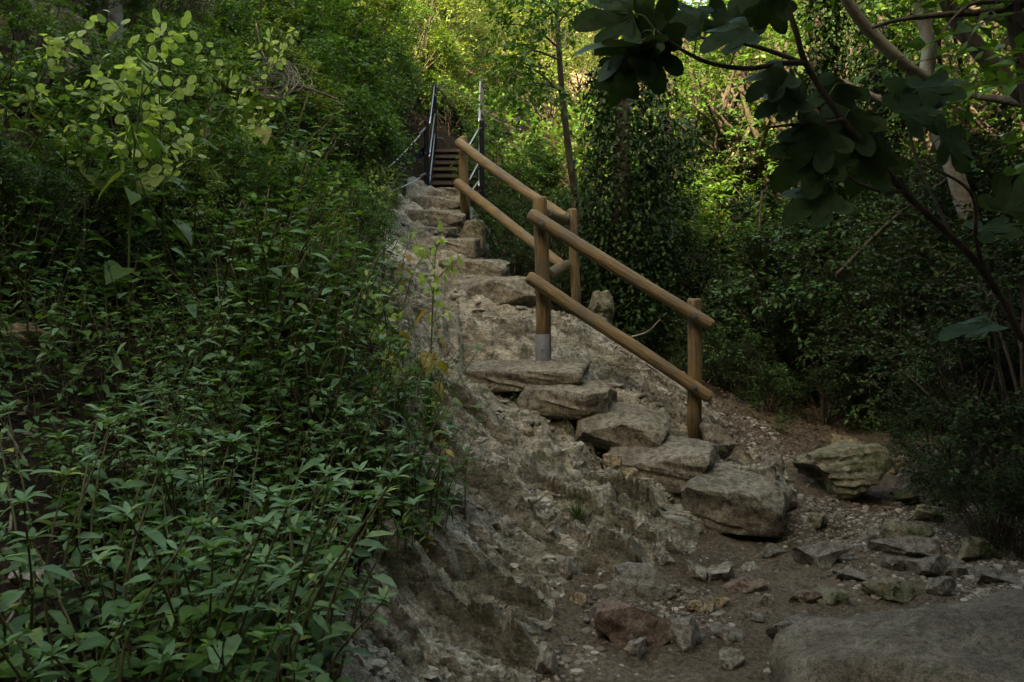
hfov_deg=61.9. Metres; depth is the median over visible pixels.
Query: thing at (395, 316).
honesty plant
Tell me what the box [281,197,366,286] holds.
shrub
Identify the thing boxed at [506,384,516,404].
herb plant
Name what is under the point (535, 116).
undergrowth
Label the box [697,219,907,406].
shrub
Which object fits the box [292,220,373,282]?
herb plant
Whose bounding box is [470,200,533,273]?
shrub
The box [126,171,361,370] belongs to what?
herb plant
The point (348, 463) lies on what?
herb plant
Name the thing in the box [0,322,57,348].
rock
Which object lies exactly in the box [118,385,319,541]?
herb plant
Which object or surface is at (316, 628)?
herb plant
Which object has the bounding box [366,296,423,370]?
herb plant
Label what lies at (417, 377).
herb plant
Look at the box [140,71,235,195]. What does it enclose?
herb plant
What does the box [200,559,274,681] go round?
herb plant
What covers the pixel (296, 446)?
herb plant
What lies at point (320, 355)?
herb plant
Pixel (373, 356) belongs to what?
herb plant
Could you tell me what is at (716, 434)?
rock
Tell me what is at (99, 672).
herb plant
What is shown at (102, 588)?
herb plant
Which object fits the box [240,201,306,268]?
herb plant
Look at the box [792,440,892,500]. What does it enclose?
boulder
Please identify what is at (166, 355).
herb plant
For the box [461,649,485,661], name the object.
stick
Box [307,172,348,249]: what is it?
honesty plant
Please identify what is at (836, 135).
fig tree
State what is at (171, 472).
herb plant
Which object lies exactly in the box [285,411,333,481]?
herb plant
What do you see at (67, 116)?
herb plant
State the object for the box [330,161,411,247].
herb plant
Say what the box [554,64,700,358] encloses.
ivy tree
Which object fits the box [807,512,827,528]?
rock
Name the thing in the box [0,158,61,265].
herb plant
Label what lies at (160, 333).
herb plant
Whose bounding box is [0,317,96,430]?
herb plant
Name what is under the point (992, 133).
shrub
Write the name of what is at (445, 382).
herb plant
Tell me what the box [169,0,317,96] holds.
shrub
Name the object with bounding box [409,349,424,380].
herb plant
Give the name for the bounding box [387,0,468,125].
shrub
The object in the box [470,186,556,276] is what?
shrub
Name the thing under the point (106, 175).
shrub
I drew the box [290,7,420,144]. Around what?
shrub
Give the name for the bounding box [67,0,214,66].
shrub
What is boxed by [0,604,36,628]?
herb plant
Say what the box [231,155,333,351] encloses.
herb plant
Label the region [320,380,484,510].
herb plant
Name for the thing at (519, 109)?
cable fence
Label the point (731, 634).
rock
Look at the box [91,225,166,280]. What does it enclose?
herb plant
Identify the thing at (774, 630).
rock
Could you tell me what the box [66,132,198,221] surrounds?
herb plant
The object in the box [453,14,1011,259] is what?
terrain
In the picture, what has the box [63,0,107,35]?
shrub
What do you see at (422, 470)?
herb plant
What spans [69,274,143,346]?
herb plant
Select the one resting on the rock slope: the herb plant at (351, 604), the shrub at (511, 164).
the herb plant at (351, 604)
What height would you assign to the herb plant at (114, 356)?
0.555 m
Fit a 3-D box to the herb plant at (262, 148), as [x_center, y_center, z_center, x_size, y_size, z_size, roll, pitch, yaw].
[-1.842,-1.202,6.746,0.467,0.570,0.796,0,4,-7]
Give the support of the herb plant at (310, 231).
on the hillside
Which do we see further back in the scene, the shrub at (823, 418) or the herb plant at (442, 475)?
the shrub at (823, 418)
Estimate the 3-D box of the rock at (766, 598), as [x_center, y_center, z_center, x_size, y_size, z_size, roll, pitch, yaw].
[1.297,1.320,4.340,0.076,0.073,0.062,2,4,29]
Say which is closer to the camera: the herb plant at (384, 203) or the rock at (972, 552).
the rock at (972, 552)
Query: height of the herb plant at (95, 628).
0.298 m
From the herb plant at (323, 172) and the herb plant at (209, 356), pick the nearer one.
the herb plant at (209, 356)
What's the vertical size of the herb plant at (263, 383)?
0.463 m
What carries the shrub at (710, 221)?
on the hillside
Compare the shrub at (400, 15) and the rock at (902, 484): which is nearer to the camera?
the rock at (902, 484)
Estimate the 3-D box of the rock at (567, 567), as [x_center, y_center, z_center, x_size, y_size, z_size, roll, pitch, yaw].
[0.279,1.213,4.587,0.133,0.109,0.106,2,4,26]
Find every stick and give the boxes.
[0,595,24,630]
[3,425,29,467]
[8,511,12,532]
[36,518,82,539]
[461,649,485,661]
[842,531,861,537]
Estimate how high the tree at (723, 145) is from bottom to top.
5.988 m
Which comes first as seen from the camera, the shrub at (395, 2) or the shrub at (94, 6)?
the shrub at (94, 6)
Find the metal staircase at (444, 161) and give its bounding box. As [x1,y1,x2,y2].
[424,79,485,216]
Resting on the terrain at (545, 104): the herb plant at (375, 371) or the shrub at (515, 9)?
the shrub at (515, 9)
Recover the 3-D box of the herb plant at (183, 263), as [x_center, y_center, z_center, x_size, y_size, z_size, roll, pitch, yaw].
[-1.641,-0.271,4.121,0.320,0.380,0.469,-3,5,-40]
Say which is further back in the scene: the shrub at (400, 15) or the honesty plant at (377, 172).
the shrub at (400, 15)
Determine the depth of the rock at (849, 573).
4.65 m
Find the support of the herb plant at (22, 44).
on the hillside
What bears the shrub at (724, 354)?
on the hillside
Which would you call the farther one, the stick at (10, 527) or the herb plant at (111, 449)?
the herb plant at (111, 449)
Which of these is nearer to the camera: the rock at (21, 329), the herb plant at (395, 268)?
the rock at (21, 329)
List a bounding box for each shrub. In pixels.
[0,0,106,49]
[0,0,114,114]
[0,0,114,132]
[0,0,163,137]
[0,45,127,225]
[0,113,163,271]
[0,139,98,290]
[9,80,207,233]
[55,22,253,184]
[62,81,215,197]
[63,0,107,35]
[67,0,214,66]
[69,0,184,122]
[90,119,236,255]
[95,0,284,111]
[109,102,248,225]
[127,0,306,71]
[128,27,288,170]
[135,12,300,174]
[166,123,294,244]
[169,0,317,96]
[171,101,282,187]
[185,41,326,181]
[199,0,315,42]
[199,0,373,104]
[202,211,316,313]
[204,25,350,166]
[226,31,376,182]
[229,0,416,156]
[230,140,348,239]
[251,0,395,51]
[253,0,375,111]
[280,31,417,180]
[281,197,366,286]
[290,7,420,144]
[292,0,427,88]
[294,0,418,85]
[299,71,419,202]
[299,236,383,317]
[303,178,403,265]
[315,159,383,239]
[323,0,414,64]
[343,17,442,124]
[349,0,492,103]
[352,0,493,83]
[360,38,423,112]
[361,0,483,35]
[366,134,416,186]
[366,164,409,211]
[379,0,514,80]
[381,60,428,122]
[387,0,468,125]
[410,49,473,112]
[412,45,497,135]
[414,0,509,41]
[417,0,547,81]
[421,76,476,136]
[437,71,496,139]
[443,5,547,103]
[448,114,567,242]
[452,1,584,51]
[470,0,633,134]
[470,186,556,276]
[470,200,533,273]
[471,152,590,286]
[475,90,727,313]
[484,130,568,253]
[487,206,600,312]
[492,103,653,248]
[501,0,683,74]
[501,4,589,97]
[506,172,685,316]
[527,0,693,111]
[550,197,733,326]
[566,161,730,301]
[570,241,767,386]
[585,0,751,120]
[596,177,773,335]
[598,86,784,289]
[613,297,687,374]
[633,4,801,137]
[641,207,860,392]
[646,188,810,374]
[649,305,753,398]
[665,329,745,386]
[668,225,856,404]
[674,90,855,266]
[680,319,780,401]
[694,177,850,361]
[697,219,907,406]
[710,1,804,145]
[711,172,929,360]
[712,337,778,405]
[732,7,854,151]
[732,35,906,184]
[733,199,943,399]
[737,128,1023,342]
[739,174,1020,413]
[740,360,811,422]
[752,260,913,418]
[788,190,1021,438]
[789,152,1023,442]
[792,361,857,431]
[805,139,1023,371]
[824,328,952,434]
[831,53,1015,195]
[844,208,1023,520]
[857,106,1023,344]
[858,120,1023,448]
[868,298,1023,499]
[872,332,1023,502]
[896,390,1023,559]
[901,85,1023,179]
[937,467,1023,560]
[963,466,1023,561]
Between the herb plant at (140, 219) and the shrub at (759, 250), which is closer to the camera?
the herb plant at (140, 219)
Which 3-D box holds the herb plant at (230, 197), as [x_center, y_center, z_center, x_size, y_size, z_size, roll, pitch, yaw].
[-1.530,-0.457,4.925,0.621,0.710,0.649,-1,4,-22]
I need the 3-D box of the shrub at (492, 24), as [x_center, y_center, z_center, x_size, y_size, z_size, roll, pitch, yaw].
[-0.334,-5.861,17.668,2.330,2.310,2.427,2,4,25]
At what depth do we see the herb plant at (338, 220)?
4.76 m
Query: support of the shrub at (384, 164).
on the hillside
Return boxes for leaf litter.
[0,56,979,681]
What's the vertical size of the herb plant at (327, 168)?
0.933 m
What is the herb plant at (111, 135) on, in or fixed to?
on the hillside
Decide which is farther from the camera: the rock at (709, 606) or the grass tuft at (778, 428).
the grass tuft at (778, 428)
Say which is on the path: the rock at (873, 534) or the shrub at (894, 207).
the rock at (873, 534)
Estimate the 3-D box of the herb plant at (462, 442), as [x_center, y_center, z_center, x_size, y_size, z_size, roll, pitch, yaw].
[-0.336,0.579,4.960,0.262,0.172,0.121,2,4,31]
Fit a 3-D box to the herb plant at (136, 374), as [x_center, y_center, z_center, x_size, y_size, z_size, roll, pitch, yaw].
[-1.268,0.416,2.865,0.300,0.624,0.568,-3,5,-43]
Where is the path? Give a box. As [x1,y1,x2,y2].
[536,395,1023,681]
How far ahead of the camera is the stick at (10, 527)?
2.60 m
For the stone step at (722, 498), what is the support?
on the path
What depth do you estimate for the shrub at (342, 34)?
9.81 m
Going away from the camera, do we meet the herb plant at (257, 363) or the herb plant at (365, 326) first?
the herb plant at (257, 363)
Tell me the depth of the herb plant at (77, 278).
3.81 m
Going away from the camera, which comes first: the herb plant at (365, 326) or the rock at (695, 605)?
the rock at (695, 605)
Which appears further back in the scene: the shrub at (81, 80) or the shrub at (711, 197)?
the shrub at (711, 197)
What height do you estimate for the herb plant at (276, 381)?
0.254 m
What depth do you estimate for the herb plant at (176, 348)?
3.57 m
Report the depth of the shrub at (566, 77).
16.99 m
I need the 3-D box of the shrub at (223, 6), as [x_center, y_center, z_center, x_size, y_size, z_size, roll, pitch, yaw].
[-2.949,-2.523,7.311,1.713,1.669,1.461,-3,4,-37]
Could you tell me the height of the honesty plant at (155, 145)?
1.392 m
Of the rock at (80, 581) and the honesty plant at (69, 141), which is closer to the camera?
the rock at (80, 581)
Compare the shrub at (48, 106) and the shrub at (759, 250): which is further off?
the shrub at (759, 250)
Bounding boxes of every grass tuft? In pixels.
[349,462,419,520]
[383,362,425,419]
[398,374,460,433]
[557,496,606,521]
[669,603,683,617]
[767,413,791,433]
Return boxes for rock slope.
[308,176,788,681]
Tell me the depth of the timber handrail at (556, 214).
8.81 m
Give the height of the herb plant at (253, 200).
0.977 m
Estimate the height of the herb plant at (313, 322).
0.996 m
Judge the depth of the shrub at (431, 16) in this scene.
19.34 m
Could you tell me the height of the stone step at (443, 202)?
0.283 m
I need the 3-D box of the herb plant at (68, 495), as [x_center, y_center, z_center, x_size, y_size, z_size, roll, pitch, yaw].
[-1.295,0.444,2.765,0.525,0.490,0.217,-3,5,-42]
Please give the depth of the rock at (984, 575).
4.49 m
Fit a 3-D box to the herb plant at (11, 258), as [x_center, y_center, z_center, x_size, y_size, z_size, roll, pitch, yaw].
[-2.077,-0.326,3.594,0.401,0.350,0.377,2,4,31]
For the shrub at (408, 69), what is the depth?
11.62 m
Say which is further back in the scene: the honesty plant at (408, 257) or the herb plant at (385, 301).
the honesty plant at (408, 257)
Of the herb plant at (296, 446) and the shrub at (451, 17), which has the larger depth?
the shrub at (451, 17)
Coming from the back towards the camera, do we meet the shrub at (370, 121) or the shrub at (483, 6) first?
the shrub at (483, 6)
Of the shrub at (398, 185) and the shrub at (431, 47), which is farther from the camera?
the shrub at (431, 47)
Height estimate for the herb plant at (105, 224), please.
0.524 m
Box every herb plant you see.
[0,26,31,226]
[0,93,97,219]
[0,94,70,236]
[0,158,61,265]
[0,182,81,259]
[0,198,38,311]
[0,198,57,308]
[0,218,102,335]
[0,235,82,302]
[0,286,80,361]
[0,299,13,381]
[0,299,81,393]
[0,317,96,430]
[0,375,39,424]
[0,385,162,529]
[0,391,136,491]
[0,400,132,681]
[0,404,227,681]
[0,429,255,651]
[0,447,306,681]
[0,494,216,660]
[0,515,244,681]
[0,559,264,681]
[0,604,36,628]
[4,256,96,373]
[9,178,76,237]
[14,180,128,259]
[21,128,133,211]
[26,405,197,552]
[28,266,102,347]
[28,341,92,396]
[30,156,149,237]
[30,605,184,681]
[31,463,414,681]
[32,230,93,288]
[33,437,97,516]
[36,235,180,305]
[43,381,255,604]
[49,112,136,174]
[53,580,259,681]
[54,406,117,461]
[61,48,245,219]
[62,249,156,314]
[64,382,122,440]
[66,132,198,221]
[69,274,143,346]
[71,442,131,478]
[72,611,290,681]
[73,277,161,413]
[73,315,149,367]
[80,370,205,559]
[80,411,201,546]
[81,240,164,331]
[89,477,162,597]
[90,265,258,374]
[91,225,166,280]
[93,430,202,593]
[96,420,376,681]
[99,183,256,334]
[99,475,251,681]
[102,160,164,235]
[105,225,224,294]
[106,157,198,219]
[106,642,314,681]
[110,317,211,428]
[113,343,255,513]
[115,171,269,295]
[117,272,187,339]
[118,78,218,180]
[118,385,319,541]
[119,375,246,458]
[119,620,328,681]
[121,195,187,277]
[121,309,197,353]
[122,201,172,260]
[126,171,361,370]
[126,231,392,418]
[129,433,343,675]
[133,302,254,421]
[133,316,197,389]
[135,241,282,328]
[135,248,220,323]
[136,468,399,681]
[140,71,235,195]
[140,203,257,274]
[141,274,296,414]
[142,167,334,313]
[145,559,265,676]
[146,83,273,225]
[146,350,245,433]
[146,421,289,660]
[149,265,245,351]
[155,85,233,170]
[155,211,231,303]
[155,239,246,398]
[157,476,427,679]
[159,377,240,481]
[160,85,355,248]
[165,179,229,232]
[167,238,247,329]
[169,68,230,160]
[170,200,237,251]
[171,260,333,388]
[173,86,342,203]
[173,225,293,360]
[177,350,300,507]
[178,407,362,630]
[178,455,292,561]
[179,495,264,601]
[181,116,290,219]
[183,156,266,223]
[184,478,331,654]
[186,369,273,468]
[188,117,320,264]
[190,193,304,322]
[192,88,331,175]
[197,483,380,681]
[200,180,273,260]
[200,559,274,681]
[202,157,280,242]
[213,215,341,331]
[218,194,338,374]
[219,188,366,329]
[224,240,328,363]
[225,448,416,561]
[226,260,394,461]
[229,273,411,440]
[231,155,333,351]
[232,420,342,591]
[233,326,292,428]
[236,358,418,504]
[237,308,364,414]
[238,349,277,437]
[240,76,319,186]
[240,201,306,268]
[243,178,332,258]
[243,402,386,578]
[244,120,300,185]
[246,239,381,378]
[249,420,302,509]
[250,210,371,386]
[253,176,302,208]
[255,147,300,203]
[255,325,413,474]
[256,227,352,337]
[258,386,408,528]
[262,371,380,482]
[263,196,336,285]
[264,130,358,246]
[264,351,302,395]
[268,244,356,438]
[274,508,348,644]
[275,160,359,242]
[276,122,344,191]
[276,510,384,641]
[279,114,319,163]
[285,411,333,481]
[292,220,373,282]
[294,115,356,194]
[294,302,322,382]
[297,146,348,180]
[298,307,399,445]
[299,143,346,239]
[308,155,372,205]
[309,324,364,382]
[311,299,360,358]
[314,206,348,299]
[316,246,400,316]
[318,153,365,257]
[318,197,361,269]
[319,342,383,395]
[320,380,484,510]
[323,323,488,472]
[328,290,368,324]
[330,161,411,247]
[332,477,408,551]
[337,187,389,261]
[339,303,375,347]
[340,342,399,402]
[342,144,377,206]
[342,322,395,353]
[344,227,398,287]
[345,193,400,285]
[345,198,373,239]
[345,396,433,523]
[347,301,384,330]
[348,245,378,280]
[349,175,407,239]
[349,442,454,533]
[351,280,405,323]
[353,204,393,252]
[356,257,398,317]
[359,233,434,300]
[359,347,404,383]
[361,182,400,230]
[363,352,423,398]
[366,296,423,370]
[369,358,438,405]
[377,441,419,558]
[389,452,449,497]
[392,417,483,518]
[392,507,437,556]
[397,448,467,532]
[399,336,469,405]
[400,394,456,439]
[404,460,454,494]
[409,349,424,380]
[409,357,434,395]
[447,426,475,455]
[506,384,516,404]
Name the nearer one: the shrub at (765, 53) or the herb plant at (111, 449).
the herb plant at (111, 449)
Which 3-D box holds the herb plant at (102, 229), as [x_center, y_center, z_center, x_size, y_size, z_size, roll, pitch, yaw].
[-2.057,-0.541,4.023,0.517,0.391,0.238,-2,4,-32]
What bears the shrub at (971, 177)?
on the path
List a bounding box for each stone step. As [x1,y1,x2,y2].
[406,195,460,209]
[407,209,465,231]
[421,227,459,238]
[426,187,459,195]
[429,238,480,258]
[438,258,509,276]
[458,276,535,307]
[465,358,589,391]
[516,380,616,419]
[575,402,671,449]
[603,434,720,492]
[681,463,786,537]
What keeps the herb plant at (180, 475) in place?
on the hillside
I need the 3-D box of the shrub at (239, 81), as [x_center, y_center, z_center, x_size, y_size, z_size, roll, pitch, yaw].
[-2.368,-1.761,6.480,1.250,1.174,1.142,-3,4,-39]
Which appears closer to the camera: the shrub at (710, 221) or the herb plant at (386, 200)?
the herb plant at (386, 200)
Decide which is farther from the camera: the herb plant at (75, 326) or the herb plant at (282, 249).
the herb plant at (282, 249)
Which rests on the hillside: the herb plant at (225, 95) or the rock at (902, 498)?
the herb plant at (225, 95)
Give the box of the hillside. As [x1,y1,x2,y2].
[0,0,979,681]
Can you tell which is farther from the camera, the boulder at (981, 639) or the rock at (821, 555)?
the rock at (821, 555)
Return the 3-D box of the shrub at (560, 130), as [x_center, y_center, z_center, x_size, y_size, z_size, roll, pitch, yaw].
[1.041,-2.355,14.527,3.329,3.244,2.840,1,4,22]
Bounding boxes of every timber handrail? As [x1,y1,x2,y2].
[453,136,580,315]
[525,196,714,439]
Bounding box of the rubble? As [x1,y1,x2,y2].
[328,208,786,681]
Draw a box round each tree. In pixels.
[107,0,133,76]
[457,0,597,236]
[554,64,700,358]
[571,0,1023,342]
[582,0,809,245]
[630,113,721,364]
[647,0,975,229]
[742,191,762,370]
[768,0,1023,236]
[775,0,861,398]
[795,0,1023,184]
[833,0,921,378]
[841,0,998,385]
[850,0,1023,234]
[853,0,1023,193]
[871,0,1023,122]
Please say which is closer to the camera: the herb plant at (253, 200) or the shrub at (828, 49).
the herb plant at (253, 200)
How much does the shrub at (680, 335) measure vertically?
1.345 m
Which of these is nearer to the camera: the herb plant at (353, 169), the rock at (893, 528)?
the rock at (893, 528)
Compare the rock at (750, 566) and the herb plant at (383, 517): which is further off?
the rock at (750, 566)
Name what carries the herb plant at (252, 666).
on the hillside
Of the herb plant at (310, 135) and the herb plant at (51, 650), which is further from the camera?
the herb plant at (310, 135)
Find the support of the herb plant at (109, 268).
on the hillside
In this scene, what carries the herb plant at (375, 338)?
on the hillside
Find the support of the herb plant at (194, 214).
on the hillside
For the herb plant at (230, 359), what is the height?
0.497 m
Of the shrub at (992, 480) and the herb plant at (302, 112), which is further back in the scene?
the herb plant at (302, 112)
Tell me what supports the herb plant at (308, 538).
on the hillside
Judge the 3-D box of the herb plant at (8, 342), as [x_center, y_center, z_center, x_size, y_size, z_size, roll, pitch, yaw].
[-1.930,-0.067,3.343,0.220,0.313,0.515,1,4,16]
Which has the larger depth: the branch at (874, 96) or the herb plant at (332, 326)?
the branch at (874, 96)
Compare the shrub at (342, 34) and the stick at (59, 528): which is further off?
the shrub at (342, 34)
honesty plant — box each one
[0,21,93,172]
[49,65,149,271]
[80,10,191,311]
[111,8,205,288]
[189,30,260,187]
[214,112,273,206]
[232,27,298,197]
[269,139,310,216]
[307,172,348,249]
[358,170,385,237]
[358,269,415,382]
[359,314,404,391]
[362,153,399,229]
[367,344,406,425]
[394,226,420,283]
[412,221,463,400]
[418,509,432,554]
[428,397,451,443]
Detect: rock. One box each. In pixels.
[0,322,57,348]
[8,559,54,585]
[64,571,83,588]
[523,427,534,437]
[532,641,557,674]
[544,515,572,540]
[555,555,577,578]
[570,592,585,606]
[588,290,614,324]
[588,596,619,617]
[593,600,670,646]
[603,453,622,469]
[609,561,675,602]
[621,467,638,480]
[624,637,647,662]
[653,551,675,565]
[668,615,700,653]
[669,493,681,503]
[670,584,678,590]
[686,560,706,581]
[686,600,702,611]
[699,422,734,458]
[702,598,715,613]
[706,561,733,579]
[711,597,729,607]
[711,625,745,642]
[719,647,744,670]
[723,575,767,591]
[739,610,763,622]
[741,561,760,571]
[753,464,781,481]
[759,543,786,558]
[759,593,774,603]
[764,454,785,475]
[765,610,809,640]
[783,486,796,511]
[786,484,796,499]
[788,589,822,603]
[791,541,852,570]
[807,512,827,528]
[815,587,848,605]
[827,434,857,442]
[836,567,865,580]
[861,577,914,602]
[864,528,883,539]
[866,535,944,556]
[879,555,905,571]
[881,519,933,537]
[884,456,913,475]
[889,487,919,503]
[896,467,933,487]
[904,555,948,576]
[915,504,943,522]
[925,576,956,595]
[945,562,967,578]
[952,536,1001,560]
[963,502,1011,525]
[972,565,1020,584]
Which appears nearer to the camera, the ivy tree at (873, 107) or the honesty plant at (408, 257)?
the honesty plant at (408, 257)
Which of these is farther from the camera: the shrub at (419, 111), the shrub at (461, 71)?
the shrub at (461, 71)
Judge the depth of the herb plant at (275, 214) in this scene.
5.37 m
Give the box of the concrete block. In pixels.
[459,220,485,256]
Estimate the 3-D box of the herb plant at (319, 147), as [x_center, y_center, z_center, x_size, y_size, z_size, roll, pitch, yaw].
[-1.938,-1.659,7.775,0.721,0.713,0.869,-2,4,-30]
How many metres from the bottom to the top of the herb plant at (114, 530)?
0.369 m
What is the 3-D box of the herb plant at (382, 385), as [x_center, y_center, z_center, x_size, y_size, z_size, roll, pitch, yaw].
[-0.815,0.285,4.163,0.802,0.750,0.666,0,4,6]
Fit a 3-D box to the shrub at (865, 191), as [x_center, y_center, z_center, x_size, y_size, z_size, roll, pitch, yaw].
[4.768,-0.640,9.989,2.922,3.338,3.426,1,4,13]
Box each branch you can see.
[211,459,303,557]
[233,57,340,100]
[255,23,275,74]
[630,319,659,337]
[835,141,1023,276]
[841,78,881,102]
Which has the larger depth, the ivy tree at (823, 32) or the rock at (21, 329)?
the ivy tree at (823, 32)
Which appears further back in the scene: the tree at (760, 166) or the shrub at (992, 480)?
the tree at (760, 166)
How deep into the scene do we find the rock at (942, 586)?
4.34 m
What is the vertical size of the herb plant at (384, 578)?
0.658 m
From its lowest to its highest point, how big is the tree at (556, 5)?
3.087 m
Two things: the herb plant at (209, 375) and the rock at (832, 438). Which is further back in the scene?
the rock at (832, 438)
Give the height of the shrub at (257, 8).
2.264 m
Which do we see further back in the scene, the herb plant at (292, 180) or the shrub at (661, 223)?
the shrub at (661, 223)
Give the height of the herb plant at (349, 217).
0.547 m
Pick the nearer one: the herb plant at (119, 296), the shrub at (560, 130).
the herb plant at (119, 296)
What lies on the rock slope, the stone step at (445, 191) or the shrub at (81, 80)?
the stone step at (445, 191)
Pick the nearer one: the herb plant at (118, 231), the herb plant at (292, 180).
the herb plant at (118, 231)
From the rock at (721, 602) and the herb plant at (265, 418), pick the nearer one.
the herb plant at (265, 418)
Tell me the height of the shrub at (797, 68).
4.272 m
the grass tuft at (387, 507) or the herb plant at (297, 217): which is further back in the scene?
the herb plant at (297, 217)
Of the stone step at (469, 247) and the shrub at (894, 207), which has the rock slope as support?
the stone step at (469, 247)
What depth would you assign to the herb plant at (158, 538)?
2.12 m
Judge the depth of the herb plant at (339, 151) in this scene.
8.14 m
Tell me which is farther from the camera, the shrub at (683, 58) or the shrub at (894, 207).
the shrub at (683, 58)
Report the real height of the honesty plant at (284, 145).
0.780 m
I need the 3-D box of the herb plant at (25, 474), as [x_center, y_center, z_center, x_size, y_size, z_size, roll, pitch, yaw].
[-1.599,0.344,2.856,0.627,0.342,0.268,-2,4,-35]
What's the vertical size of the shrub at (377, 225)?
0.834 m
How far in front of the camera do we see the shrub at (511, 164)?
12.41 m
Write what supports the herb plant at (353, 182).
on the hillside
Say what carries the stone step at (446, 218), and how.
on the rock slope
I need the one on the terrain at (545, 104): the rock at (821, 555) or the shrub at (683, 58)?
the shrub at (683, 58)
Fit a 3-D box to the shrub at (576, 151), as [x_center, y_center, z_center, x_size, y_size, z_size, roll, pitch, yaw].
[1.090,-1.480,13.012,4.306,4.507,4.026,0,4,8]
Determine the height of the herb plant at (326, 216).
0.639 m
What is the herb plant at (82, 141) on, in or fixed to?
on the hillside
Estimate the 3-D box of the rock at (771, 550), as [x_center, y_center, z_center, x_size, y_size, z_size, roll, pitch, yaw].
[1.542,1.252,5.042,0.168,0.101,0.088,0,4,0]
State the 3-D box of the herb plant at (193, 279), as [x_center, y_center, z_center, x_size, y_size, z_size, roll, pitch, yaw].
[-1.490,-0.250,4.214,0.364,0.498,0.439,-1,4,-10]
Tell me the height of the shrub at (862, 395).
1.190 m
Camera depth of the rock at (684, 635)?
3.88 m
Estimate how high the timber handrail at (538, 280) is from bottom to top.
1.950 m
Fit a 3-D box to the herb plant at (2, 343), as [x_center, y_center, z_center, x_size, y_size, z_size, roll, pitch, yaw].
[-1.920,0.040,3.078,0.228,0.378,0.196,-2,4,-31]
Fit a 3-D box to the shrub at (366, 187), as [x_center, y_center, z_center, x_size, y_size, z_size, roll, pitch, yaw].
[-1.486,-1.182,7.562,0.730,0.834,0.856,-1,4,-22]
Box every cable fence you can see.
[374,127,425,195]
[437,87,466,139]
[484,83,542,146]
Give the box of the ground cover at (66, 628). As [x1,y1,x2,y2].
[0,6,444,681]
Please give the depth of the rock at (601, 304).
8.31 m
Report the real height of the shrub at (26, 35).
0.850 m
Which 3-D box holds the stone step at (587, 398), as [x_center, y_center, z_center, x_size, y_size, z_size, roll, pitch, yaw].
[0.396,0.421,6.340,0.715,0.263,0.534,1,4,18]
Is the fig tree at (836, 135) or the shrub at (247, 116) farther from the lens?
the shrub at (247, 116)
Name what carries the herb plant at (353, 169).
on the hillside
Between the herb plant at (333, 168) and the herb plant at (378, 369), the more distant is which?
the herb plant at (333, 168)
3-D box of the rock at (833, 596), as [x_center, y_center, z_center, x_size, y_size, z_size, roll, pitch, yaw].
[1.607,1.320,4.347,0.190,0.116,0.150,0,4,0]
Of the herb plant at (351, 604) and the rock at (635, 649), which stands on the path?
the rock at (635, 649)
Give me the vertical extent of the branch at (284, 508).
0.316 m
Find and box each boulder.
[768,588,1023,681]
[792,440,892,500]
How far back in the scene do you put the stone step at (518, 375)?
6.34 m
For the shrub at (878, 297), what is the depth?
7.71 m
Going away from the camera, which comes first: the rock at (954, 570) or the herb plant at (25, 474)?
the herb plant at (25, 474)
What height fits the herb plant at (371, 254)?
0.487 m
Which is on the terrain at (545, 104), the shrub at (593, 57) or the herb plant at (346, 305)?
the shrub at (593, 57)
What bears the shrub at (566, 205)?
on the rock slope
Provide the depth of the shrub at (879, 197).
10.10 m
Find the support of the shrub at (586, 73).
on the terrain at (545, 104)
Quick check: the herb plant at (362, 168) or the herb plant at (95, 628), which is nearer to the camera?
the herb plant at (95, 628)
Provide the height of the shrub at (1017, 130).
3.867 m
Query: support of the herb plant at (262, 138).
on the hillside
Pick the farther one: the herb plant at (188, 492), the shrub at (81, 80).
the shrub at (81, 80)
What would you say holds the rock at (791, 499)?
on the path
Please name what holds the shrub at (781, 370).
on the hillside
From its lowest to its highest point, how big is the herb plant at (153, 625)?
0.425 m
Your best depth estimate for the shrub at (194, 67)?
5.47 m
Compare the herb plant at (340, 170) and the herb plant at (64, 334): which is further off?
the herb plant at (340, 170)
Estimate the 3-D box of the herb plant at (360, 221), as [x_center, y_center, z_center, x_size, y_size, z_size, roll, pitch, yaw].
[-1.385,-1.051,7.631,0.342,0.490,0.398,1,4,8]
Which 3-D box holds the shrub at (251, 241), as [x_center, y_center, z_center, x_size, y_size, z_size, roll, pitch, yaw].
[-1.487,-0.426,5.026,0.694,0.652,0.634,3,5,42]
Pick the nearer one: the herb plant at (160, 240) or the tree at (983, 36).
the herb plant at (160, 240)
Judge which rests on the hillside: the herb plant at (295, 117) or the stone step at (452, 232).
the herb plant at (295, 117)
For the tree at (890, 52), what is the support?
on the hillside
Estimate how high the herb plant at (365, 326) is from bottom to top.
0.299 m
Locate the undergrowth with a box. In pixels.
[171,0,1022,322]
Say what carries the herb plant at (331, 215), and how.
on the hillside
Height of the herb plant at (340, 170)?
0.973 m
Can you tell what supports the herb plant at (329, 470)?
on the hillside
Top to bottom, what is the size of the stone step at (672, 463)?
0.315 m
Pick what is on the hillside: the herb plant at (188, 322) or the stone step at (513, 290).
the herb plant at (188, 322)
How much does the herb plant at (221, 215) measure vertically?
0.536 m
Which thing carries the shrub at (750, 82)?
on the terrain at (545, 104)
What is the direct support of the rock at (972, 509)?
on the path
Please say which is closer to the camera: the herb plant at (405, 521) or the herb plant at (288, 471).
the herb plant at (288, 471)
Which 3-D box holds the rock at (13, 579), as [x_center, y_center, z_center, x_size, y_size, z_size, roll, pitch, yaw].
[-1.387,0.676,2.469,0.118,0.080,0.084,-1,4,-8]
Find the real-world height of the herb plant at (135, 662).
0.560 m
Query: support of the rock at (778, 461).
on the rock slope

